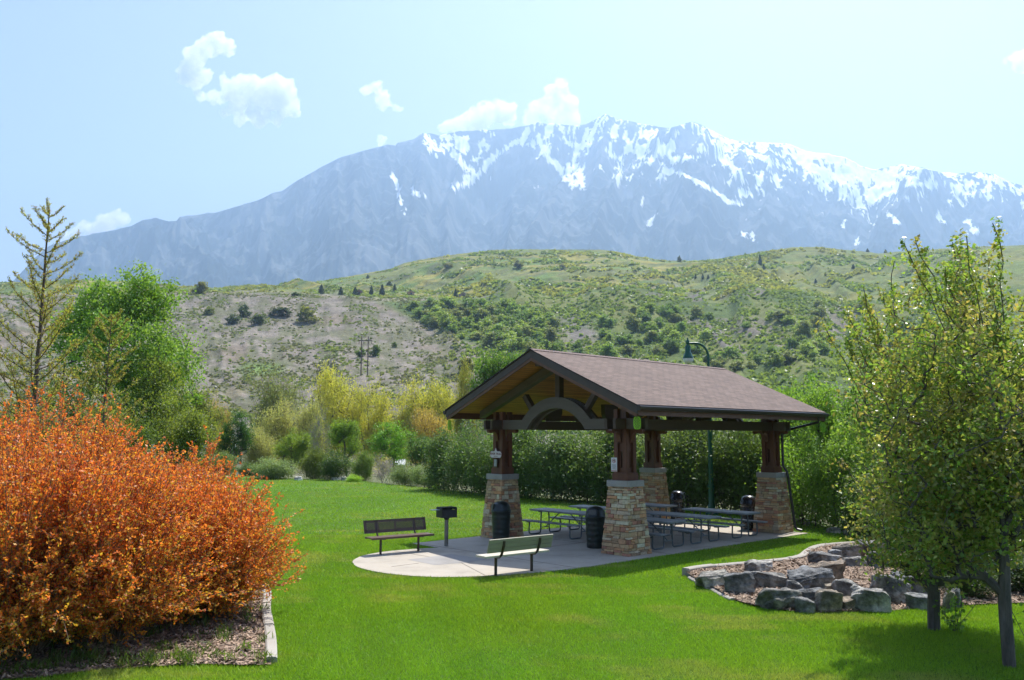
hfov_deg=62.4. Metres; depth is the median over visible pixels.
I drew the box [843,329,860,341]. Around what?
hillside bush
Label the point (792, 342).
hillside bush
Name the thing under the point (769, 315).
hillside bush
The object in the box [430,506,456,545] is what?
pedestal grill
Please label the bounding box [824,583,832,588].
boulder
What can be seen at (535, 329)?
hillside bush
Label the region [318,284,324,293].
juniper tree
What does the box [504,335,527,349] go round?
hillside bush
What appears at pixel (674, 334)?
hillside bush
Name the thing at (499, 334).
hillside bush
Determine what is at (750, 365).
hillside bush
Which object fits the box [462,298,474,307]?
hillside bush
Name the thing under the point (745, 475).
thicket shrub
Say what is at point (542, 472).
thicket shrub
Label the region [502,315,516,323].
hillside bush
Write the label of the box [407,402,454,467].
willow tree
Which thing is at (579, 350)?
hillside bush
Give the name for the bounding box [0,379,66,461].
leafy shrub
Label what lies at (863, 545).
boulder
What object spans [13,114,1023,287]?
mountain
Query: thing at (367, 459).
leafy shrub
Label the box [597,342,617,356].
hillside bush
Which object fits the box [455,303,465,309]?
hillside bush
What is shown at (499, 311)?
hillside bush
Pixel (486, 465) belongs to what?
thicket shrub
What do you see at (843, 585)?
boulder
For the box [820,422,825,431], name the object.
hanging lattice ornament
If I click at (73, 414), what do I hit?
leafy shrub
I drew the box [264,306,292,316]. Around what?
hillside bush
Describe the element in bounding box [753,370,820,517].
leafy tree
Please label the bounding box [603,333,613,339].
hillside bush
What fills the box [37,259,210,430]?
cottonwood tree
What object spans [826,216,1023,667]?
pear tree
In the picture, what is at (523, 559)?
patio joint lines
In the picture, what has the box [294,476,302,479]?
boulder
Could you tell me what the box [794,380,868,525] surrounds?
leafy tree
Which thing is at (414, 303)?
hillside bush
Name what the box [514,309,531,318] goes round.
hillside bush
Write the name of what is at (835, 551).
boulder
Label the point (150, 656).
weeds
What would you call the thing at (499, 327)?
hillside bush
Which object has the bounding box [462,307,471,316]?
hillside bush
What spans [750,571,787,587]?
boulder
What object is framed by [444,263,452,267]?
hillside bush
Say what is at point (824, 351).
hillside bush
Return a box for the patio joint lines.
[391,525,746,574]
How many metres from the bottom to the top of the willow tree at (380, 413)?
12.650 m
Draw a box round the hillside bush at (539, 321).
[527,316,545,328]
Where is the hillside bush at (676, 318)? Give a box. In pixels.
[669,313,685,322]
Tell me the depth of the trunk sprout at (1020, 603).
11.66 m
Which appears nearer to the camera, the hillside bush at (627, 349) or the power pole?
the power pole
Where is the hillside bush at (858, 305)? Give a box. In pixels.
[852,301,869,312]
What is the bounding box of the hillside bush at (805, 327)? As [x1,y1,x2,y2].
[796,320,812,335]
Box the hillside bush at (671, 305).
[665,302,678,312]
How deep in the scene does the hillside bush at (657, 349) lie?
351.82 m
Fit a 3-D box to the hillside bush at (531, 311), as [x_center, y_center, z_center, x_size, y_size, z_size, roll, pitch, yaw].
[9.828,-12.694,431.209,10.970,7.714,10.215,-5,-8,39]
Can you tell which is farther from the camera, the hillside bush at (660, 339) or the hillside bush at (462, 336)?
the hillside bush at (462, 336)
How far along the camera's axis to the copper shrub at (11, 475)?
12.11 m
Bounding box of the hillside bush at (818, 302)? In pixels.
[813,299,823,307]
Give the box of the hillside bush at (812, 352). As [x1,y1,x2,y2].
[808,348,819,356]
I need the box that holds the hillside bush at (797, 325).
[793,319,811,334]
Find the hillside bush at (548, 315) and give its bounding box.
[544,311,555,319]
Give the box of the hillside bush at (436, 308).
[428,305,440,312]
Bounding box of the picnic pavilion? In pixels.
[443,348,828,556]
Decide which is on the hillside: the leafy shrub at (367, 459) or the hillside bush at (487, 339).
the hillside bush at (487, 339)
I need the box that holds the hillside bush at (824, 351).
[817,343,831,354]
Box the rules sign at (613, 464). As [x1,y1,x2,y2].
[611,458,616,471]
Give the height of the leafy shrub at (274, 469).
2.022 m
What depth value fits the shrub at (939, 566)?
17.77 m
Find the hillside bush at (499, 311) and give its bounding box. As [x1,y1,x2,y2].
[495,307,509,315]
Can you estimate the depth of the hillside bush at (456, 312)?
444.57 m
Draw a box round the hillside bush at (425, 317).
[421,312,436,325]
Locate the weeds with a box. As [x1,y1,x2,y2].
[0,601,280,676]
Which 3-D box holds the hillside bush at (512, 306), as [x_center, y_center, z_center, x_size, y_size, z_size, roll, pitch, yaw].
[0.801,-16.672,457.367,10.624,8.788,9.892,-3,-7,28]
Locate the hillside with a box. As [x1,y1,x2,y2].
[0,245,1023,475]
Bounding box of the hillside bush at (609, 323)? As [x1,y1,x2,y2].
[602,318,614,327]
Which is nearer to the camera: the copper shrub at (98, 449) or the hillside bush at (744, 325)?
the copper shrub at (98, 449)
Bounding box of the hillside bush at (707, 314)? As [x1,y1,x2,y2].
[701,312,715,319]
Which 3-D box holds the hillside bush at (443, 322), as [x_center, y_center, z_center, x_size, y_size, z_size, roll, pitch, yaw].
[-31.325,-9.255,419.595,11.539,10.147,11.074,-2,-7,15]
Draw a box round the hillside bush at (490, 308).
[487,304,496,314]
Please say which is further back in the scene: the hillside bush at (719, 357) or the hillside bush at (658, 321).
the hillside bush at (658, 321)
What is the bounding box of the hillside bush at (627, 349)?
[620,344,637,354]
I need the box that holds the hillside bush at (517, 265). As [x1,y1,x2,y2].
[513,259,524,268]
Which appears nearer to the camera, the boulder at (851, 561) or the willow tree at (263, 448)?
the boulder at (851, 561)
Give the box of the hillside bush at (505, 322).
[500,320,509,327]
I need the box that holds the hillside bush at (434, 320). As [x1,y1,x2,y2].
[427,316,439,327]
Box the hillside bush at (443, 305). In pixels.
[433,299,448,308]
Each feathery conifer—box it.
[0,197,111,460]
[52,308,148,460]
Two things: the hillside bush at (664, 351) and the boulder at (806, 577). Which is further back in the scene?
the hillside bush at (664, 351)
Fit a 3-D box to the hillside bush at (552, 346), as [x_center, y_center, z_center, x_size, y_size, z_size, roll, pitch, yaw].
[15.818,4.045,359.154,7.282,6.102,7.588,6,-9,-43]
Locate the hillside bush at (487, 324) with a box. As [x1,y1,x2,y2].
[479,319,494,329]
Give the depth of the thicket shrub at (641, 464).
36.02 m
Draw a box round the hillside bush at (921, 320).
[917,313,938,325]
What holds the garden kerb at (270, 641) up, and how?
on the lawn at (402, 516)
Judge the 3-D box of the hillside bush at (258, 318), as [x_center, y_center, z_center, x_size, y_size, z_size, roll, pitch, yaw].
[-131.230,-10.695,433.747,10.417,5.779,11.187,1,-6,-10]
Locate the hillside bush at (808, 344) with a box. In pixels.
[798,342,822,350]
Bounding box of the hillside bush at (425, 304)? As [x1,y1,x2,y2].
[423,301,431,308]
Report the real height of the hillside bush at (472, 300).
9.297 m
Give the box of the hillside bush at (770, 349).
[763,347,781,358]
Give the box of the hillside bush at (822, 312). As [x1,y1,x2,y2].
[808,305,826,317]
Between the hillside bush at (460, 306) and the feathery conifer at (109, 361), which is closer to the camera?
the feathery conifer at (109, 361)
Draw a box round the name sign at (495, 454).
[490,448,501,457]
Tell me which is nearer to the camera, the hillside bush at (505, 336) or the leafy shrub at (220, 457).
the leafy shrub at (220, 457)
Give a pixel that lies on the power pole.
(361, 340)
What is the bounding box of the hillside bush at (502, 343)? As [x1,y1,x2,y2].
[495,339,511,350]
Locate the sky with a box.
[0,0,1023,281]
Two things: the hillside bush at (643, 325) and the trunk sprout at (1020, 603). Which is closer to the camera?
the trunk sprout at (1020, 603)
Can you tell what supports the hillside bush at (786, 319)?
on the hillside
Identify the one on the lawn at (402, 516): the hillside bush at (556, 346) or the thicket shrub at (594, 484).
the thicket shrub at (594, 484)
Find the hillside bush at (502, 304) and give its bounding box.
[499,298,515,306]
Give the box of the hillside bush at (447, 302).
[439,297,454,307]
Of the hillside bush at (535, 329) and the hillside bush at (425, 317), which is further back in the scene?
the hillside bush at (425, 317)
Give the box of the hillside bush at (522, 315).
[517,311,531,322]
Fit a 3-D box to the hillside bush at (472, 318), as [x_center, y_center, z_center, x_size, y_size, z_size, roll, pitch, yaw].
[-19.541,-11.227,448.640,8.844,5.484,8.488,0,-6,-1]
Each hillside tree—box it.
[190,281,208,294]
[295,305,320,322]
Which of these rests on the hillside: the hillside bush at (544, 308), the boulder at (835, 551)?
the hillside bush at (544, 308)
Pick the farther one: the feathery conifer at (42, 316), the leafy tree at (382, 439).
the leafy tree at (382, 439)
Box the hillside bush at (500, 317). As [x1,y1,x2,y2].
[495,313,508,323]
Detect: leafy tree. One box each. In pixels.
[111,346,200,467]
[148,399,227,472]
[168,385,228,456]
[217,406,257,471]
[272,427,312,476]
[326,417,364,476]
[363,417,416,470]
[399,432,431,476]
[463,345,524,435]
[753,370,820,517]
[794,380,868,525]
[796,407,880,531]
[813,349,926,476]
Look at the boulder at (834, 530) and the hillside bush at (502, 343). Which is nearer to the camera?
the boulder at (834, 530)
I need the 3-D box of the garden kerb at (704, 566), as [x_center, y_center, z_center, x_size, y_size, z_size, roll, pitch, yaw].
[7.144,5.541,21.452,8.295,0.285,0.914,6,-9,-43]
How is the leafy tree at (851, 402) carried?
on the ground at (380, 481)
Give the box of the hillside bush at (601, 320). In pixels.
[595,313,608,324]
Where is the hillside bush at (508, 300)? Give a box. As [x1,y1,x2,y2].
[505,298,514,308]
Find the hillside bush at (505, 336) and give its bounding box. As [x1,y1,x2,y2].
[501,333,517,340]
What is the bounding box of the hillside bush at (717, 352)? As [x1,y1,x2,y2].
[714,350,723,357]
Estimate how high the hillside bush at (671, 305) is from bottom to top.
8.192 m
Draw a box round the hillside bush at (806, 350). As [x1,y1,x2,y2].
[802,346,811,355]
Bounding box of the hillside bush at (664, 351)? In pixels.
[658,349,667,356]
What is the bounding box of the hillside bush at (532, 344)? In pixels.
[525,339,541,349]
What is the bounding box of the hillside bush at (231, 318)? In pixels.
[224,313,241,323]
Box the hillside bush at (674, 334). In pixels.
[664,329,680,342]
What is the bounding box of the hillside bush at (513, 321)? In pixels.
[509,317,523,326]
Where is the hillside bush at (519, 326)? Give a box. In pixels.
[507,324,522,331]
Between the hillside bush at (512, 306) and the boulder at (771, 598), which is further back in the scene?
the hillside bush at (512, 306)
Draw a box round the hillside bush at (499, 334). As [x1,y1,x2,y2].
[493,332,504,342]
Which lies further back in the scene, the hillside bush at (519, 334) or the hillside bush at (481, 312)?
the hillside bush at (481, 312)
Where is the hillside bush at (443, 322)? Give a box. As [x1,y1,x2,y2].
[437,311,458,327]
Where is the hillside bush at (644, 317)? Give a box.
[640,314,652,321]
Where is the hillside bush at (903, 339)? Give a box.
[893,332,911,347]
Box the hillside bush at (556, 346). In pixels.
[547,341,560,350]
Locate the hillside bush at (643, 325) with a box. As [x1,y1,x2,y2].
[638,322,650,330]
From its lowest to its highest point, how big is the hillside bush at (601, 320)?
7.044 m
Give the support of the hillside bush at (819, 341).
on the hillside
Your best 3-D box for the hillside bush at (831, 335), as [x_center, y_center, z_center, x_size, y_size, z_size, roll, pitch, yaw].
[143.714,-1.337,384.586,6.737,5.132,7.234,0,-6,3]
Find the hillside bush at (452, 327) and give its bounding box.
[444,323,458,332]
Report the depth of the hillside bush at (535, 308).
445.77 m
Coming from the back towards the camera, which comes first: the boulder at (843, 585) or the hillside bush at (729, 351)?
the hillside bush at (729, 351)
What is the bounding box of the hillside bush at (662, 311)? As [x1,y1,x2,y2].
[656,304,674,320]
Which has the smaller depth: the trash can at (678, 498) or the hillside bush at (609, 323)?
the trash can at (678, 498)
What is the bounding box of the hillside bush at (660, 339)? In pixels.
[655,335,666,343]
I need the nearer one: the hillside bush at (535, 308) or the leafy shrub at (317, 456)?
the leafy shrub at (317, 456)
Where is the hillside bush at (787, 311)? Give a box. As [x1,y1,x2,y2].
[776,308,795,316]
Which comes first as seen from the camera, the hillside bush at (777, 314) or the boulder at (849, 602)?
the boulder at (849, 602)
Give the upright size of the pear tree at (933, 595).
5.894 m
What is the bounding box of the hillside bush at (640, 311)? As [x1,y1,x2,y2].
[636,307,649,315]
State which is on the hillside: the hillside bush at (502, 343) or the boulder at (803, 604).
the hillside bush at (502, 343)
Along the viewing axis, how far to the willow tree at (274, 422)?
85.28 m
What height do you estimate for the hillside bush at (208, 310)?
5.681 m
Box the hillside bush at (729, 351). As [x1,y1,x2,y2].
[722,346,743,358]
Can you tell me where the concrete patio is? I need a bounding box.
[353,522,807,577]
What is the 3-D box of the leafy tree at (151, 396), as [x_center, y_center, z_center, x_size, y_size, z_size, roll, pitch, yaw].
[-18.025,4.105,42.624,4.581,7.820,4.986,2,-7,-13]
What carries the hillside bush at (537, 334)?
on the hillside
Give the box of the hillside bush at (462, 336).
[456,333,465,338]
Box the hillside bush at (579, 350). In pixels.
[573,348,584,353]
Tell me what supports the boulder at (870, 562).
on the rock bed mulch
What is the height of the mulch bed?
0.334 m
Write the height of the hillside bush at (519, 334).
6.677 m
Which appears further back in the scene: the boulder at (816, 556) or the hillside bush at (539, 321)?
the hillside bush at (539, 321)
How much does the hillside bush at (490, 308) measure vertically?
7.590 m
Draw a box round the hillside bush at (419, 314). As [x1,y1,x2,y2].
[412,307,427,316]
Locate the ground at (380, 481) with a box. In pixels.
[236,475,893,539]
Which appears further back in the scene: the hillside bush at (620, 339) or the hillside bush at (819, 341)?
the hillside bush at (620, 339)
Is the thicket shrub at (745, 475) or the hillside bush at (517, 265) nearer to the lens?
the thicket shrub at (745, 475)
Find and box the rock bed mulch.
[687,545,1023,611]
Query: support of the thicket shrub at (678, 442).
on the lawn at (402, 516)
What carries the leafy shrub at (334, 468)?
on the lawn at (402, 516)
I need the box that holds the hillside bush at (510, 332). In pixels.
[506,330,516,337]
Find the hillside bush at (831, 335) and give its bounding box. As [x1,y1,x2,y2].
[821,331,835,340]
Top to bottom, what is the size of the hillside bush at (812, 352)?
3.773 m
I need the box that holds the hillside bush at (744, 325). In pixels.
[741,322,749,327]
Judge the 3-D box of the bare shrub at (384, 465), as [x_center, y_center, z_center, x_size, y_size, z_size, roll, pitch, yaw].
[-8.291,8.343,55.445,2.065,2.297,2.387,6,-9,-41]
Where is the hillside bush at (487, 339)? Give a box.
[480,331,496,345]
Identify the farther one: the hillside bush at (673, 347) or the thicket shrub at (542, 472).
the hillside bush at (673, 347)
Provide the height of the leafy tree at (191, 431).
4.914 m
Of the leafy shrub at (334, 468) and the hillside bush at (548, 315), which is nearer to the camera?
the leafy shrub at (334, 468)
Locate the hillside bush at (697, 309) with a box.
[689,304,704,315]
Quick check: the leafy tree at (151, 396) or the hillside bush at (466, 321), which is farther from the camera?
the hillside bush at (466, 321)
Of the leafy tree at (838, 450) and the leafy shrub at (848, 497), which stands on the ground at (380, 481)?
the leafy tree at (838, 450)
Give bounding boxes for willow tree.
[204,389,234,470]
[239,422,279,476]
[245,360,312,440]
[252,391,305,469]
[285,395,333,476]
[298,359,372,463]
[345,375,397,474]
[378,367,446,471]
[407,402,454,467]
[418,375,460,472]
[451,352,479,447]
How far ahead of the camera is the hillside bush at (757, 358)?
346.59 m
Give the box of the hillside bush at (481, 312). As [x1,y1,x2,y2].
[474,308,493,320]
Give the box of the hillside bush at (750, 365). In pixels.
[744,360,757,369]
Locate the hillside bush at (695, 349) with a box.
[684,339,704,354]
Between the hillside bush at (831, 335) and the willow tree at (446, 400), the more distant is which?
the hillside bush at (831, 335)
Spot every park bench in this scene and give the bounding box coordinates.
[363,517,433,554]
[476,534,553,575]
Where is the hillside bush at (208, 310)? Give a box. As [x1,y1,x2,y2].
[203,306,214,314]
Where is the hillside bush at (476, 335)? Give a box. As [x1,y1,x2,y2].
[469,332,482,339]
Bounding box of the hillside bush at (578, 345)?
[570,339,582,348]
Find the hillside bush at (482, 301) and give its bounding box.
[476,297,489,305]
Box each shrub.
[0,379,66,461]
[0,380,170,518]
[0,401,45,609]
[0,406,191,670]
[0,437,254,650]
[16,376,126,454]
[75,388,178,473]
[108,425,276,549]
[151,463,307,626]
[208,449,240,475]
[235,460,260,476]
[245,456,301,479]
[295,442,330,478]
[314,444,355,480]
[342,448,376,481]
[345,474,364,481]
[373,453,396,482]
[384,459,421,485]
[407,463,440,487]
[410,423,475,490]
[428,419,492,494]
[454,423,548,495]
[479,430,562,499]
[512,430,595,502]
[533,430,613,503]
[565,430,644,504]
[582,431,688,507]
[636,430,723,507]
[643,416,745,509]
[662,418,781,510]
[697,418,815,512]
[744,424,854,526]
[827,442,885,539]
[849,460,897,539]
[899,551,997,578]
[940,567,998,599]
[988,539,1023,590]
[990,518,1023,569]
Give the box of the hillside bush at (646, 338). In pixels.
[640,330,657,341]
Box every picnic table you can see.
[522,508,585,538]
[560,505,606,529]
[645,503,677,525]
[645,517,694,549]
[646,511,729,543]
[676,507,767,538]
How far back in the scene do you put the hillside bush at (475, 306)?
470.86 m
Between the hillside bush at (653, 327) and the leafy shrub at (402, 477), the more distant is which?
the hillside bush at (653, 327)
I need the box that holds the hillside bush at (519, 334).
[504,326,525,337]
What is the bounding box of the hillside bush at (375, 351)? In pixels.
[369,344,379,355]
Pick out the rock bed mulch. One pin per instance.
(893, 607)
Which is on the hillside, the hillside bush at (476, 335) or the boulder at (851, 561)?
the hillside bush at (476, 335)
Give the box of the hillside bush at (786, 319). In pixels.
[781,315,796,323]
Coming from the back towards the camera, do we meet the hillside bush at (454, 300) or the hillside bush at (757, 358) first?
the hillside bush at (454, 300)
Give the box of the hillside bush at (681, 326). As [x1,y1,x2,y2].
[675,321,688,333]
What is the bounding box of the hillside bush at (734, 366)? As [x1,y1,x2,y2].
[727,361,746,371]
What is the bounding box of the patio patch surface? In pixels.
[408,554,485,564]
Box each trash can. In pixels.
[491,501,510,538]
[585,506,604,548]
[669,491,685,523]
[740,495,755,530]
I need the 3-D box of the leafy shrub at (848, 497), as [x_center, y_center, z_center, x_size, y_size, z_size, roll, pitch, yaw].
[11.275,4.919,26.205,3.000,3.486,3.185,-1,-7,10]
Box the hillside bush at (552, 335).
[542,327,558,343]
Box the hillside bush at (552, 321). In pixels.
[543,317,560,328]
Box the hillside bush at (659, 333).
[647,330,662,341]
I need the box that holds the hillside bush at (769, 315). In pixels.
[765,310,775,318]
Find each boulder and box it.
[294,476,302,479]
[695,569,727,588]
[723,571,755,593]
[744,559,772,571]
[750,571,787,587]
[755,587,802,610]
[786,580,802,589]
[787,565,834,588]
[794,597,815,612]
[797,587,822,600]
[807,551,842,561]
[807,560,845,581]
[814,589,842,612]
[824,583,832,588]
[826,527,840,532]
[828,549,841,555]
[831,578,858,595]
[832,543,865,557]
[842,556,867,566]
[842,596,857,611]
[850,584,891,612]
[857,539,888,550]
[866,551,891,567]
[869,574,911,602]
[890,570,938,593]
[903,592,926,610]
[942,588,954,608]
[951,588,960,607]
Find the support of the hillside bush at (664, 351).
on the hillside
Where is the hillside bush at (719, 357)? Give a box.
[716,354,730,364]
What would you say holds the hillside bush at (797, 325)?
on the hillside
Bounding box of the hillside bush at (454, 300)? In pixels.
[446,296,458,306]
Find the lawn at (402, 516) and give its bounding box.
[1,473,1023,679]
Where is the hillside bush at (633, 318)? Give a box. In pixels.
[623,313,642,332]
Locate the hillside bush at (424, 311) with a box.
[420,309,432,317]
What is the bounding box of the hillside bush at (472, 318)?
[469,314,478,322]
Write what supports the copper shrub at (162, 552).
on the mulch bed
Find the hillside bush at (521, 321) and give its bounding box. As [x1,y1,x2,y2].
[514,320,523,327]
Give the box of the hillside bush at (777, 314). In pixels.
[770,310,790,320]
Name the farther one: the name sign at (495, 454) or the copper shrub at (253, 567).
the name sign at (495, 454)
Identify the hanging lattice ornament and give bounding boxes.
[633,417,640,428]
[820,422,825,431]
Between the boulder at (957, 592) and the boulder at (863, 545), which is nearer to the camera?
the boulder at (957, 592)
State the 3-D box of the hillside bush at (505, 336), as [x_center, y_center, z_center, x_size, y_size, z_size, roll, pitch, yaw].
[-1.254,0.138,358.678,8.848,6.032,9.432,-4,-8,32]
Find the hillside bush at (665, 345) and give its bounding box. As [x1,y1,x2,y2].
[659,337,681,352]
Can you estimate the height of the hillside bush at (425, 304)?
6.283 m
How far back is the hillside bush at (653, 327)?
407.11 m
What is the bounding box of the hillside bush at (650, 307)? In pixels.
[643,303,655,311]
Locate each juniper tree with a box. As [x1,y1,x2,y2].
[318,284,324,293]
[379,284,386,295]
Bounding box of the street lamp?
[683,338,717,514]
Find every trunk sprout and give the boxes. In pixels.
[932,593,982,632]
[1012,602,1023,635]
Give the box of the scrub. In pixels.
[0,246,982,434]
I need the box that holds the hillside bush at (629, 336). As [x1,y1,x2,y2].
[624,333,635,343]
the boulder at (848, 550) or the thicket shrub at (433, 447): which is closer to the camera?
the boulder at (848, 550)
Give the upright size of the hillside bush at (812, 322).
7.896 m
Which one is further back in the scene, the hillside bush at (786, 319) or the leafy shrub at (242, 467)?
the hillside bush at (786, 319)
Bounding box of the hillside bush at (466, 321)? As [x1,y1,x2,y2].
[459,317,474,327]
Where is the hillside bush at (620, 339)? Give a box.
[615,335,630,344]
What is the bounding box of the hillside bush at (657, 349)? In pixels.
[652,344,663,353]
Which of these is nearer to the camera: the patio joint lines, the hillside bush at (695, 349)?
the patio joint lines
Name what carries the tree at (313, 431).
on the ground at (380, 481)
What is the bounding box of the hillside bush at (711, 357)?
[696,353,717,362]
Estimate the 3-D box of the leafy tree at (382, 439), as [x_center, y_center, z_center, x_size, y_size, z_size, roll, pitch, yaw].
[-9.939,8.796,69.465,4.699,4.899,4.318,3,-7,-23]
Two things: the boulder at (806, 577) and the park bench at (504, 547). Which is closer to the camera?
the boulder at (806, 577)
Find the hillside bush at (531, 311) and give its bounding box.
[525,308,541,320]
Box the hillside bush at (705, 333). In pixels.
[695,328,711,339]
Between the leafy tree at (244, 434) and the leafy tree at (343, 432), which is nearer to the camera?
the leafy tree at (343, 432)
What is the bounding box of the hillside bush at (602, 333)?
[596,327,610,337]
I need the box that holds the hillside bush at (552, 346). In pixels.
[548,342,557,350]
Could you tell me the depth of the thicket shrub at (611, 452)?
37.92 m
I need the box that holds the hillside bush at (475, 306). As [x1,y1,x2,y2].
[464,303,478,311]
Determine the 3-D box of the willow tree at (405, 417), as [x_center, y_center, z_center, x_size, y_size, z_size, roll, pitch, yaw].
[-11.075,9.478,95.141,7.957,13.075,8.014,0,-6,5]
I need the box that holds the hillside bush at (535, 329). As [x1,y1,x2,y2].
[530,327,544,334]
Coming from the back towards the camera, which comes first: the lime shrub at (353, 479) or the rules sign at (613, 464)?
the lime shrub at (353, 479)
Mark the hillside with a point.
(345, 332)
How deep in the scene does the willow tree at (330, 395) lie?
96.31 m
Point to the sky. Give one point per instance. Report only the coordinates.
(117, 113)
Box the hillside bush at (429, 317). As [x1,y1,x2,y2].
[426,312,439,323]
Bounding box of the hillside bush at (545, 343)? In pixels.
[538,339,551,349]
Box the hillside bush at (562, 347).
[555,341,564,349]
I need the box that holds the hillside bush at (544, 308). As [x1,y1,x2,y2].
[540,306,550,311]
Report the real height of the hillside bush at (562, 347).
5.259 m
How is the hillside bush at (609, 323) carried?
on the hillside
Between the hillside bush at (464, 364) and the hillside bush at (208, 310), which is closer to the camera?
the hillside bush at (464, 364)
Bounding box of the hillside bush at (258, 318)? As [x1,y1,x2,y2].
[247,313,264,324]
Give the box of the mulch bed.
[0,587,270,679]
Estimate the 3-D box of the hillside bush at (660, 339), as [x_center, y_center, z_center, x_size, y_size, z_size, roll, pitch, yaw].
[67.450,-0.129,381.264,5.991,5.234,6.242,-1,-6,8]
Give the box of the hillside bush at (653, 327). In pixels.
[645,323,658,330]
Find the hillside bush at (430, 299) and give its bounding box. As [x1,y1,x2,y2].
[421,297,436,306]
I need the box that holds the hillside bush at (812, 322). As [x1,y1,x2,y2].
[808,316,821,328]
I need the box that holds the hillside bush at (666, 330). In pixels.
[660,325,676,336]
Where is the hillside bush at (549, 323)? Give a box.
[544,315,560,329]
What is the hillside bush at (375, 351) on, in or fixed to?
on the hillside
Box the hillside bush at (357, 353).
[352,348,365,356]
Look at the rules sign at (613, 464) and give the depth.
22.58 m
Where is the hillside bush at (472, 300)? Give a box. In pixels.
[465,297,477,307]
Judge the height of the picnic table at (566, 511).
0.754 m
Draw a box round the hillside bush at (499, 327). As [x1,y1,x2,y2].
[485,323,504,334]
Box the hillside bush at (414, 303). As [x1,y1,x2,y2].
[403,300,420,309]
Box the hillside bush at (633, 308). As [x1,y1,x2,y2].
[628,305,637,312]
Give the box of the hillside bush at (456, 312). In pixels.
[448,307,463,320]
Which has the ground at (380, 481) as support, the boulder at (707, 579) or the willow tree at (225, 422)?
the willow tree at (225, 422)
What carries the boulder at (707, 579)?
on the rock bed mulch
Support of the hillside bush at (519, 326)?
on the hillside
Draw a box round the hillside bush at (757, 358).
[752,354,763,363]
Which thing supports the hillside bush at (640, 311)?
on the hillside
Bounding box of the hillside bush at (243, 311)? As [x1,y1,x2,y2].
[238,304,252,317]
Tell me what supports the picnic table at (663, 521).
on the concrete patio
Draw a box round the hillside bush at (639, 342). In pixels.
[636,339,643,345]
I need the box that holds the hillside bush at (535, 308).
[530,306,545,314]
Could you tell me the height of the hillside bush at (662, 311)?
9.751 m
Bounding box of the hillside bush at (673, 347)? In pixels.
[663,337,681,353]
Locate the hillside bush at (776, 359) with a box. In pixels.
[763,351,784,365]
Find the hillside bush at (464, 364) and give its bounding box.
[455,357,474,371]
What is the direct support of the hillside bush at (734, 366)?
on the hillside
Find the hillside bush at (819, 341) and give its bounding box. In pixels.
[811,336,827,346]
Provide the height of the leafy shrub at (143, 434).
6.372 m
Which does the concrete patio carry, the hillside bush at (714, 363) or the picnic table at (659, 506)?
the picnic table at (659, 506)
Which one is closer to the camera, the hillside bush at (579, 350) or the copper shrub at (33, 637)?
the copper shrub at (33, 637)
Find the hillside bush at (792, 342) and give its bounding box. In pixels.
[785,337,799,347]
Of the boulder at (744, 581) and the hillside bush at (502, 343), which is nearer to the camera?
the boulder at (744, 581)
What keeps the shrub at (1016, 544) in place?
on the rock bed mulch
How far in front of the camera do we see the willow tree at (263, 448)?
74.67 m
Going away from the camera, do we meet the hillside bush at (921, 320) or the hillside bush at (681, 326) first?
the hillside bush at (681, 326)
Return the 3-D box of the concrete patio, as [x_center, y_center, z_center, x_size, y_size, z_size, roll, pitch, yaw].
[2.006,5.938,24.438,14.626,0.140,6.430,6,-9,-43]
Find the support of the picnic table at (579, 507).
on the concrete patio
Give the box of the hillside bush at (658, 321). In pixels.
[653,317,667,326]
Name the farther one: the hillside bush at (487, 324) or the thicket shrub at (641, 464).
the hillside bush at (487, 324)
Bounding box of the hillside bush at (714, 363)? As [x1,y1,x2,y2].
[710,359,725,367]
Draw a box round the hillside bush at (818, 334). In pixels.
[813,332,825,340]
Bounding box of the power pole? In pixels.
[359,336,371,375]
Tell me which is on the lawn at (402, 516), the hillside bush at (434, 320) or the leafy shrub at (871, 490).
the leafy shrub at (871, 490)
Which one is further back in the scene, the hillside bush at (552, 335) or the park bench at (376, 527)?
the hillside bush at (552, 335)
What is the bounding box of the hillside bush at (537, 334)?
[530,331,543,338]
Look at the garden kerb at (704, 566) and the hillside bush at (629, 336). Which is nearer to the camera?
the garden kerb at (704, 566)
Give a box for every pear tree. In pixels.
[814,278,1023,630]
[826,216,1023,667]
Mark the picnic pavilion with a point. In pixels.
(535, 389)
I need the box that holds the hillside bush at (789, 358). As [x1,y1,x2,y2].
[780,349,801,363]
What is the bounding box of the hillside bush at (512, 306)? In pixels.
[505,301,520,314]
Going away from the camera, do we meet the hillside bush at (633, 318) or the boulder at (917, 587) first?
the boulder at (917, 587)
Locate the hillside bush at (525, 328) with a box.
[520,325,530,335]
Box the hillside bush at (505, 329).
[501,327,518,332]
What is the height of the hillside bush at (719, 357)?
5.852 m
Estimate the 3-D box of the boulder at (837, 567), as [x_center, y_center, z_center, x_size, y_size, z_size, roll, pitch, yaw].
[6.661,4.961,18.090,0.928,0.531,0.607,-2,-7,22]
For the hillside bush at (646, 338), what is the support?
on the hillside
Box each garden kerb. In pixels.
[261,585,276,663]
[682,541,855,575]
[688,576,735,600]

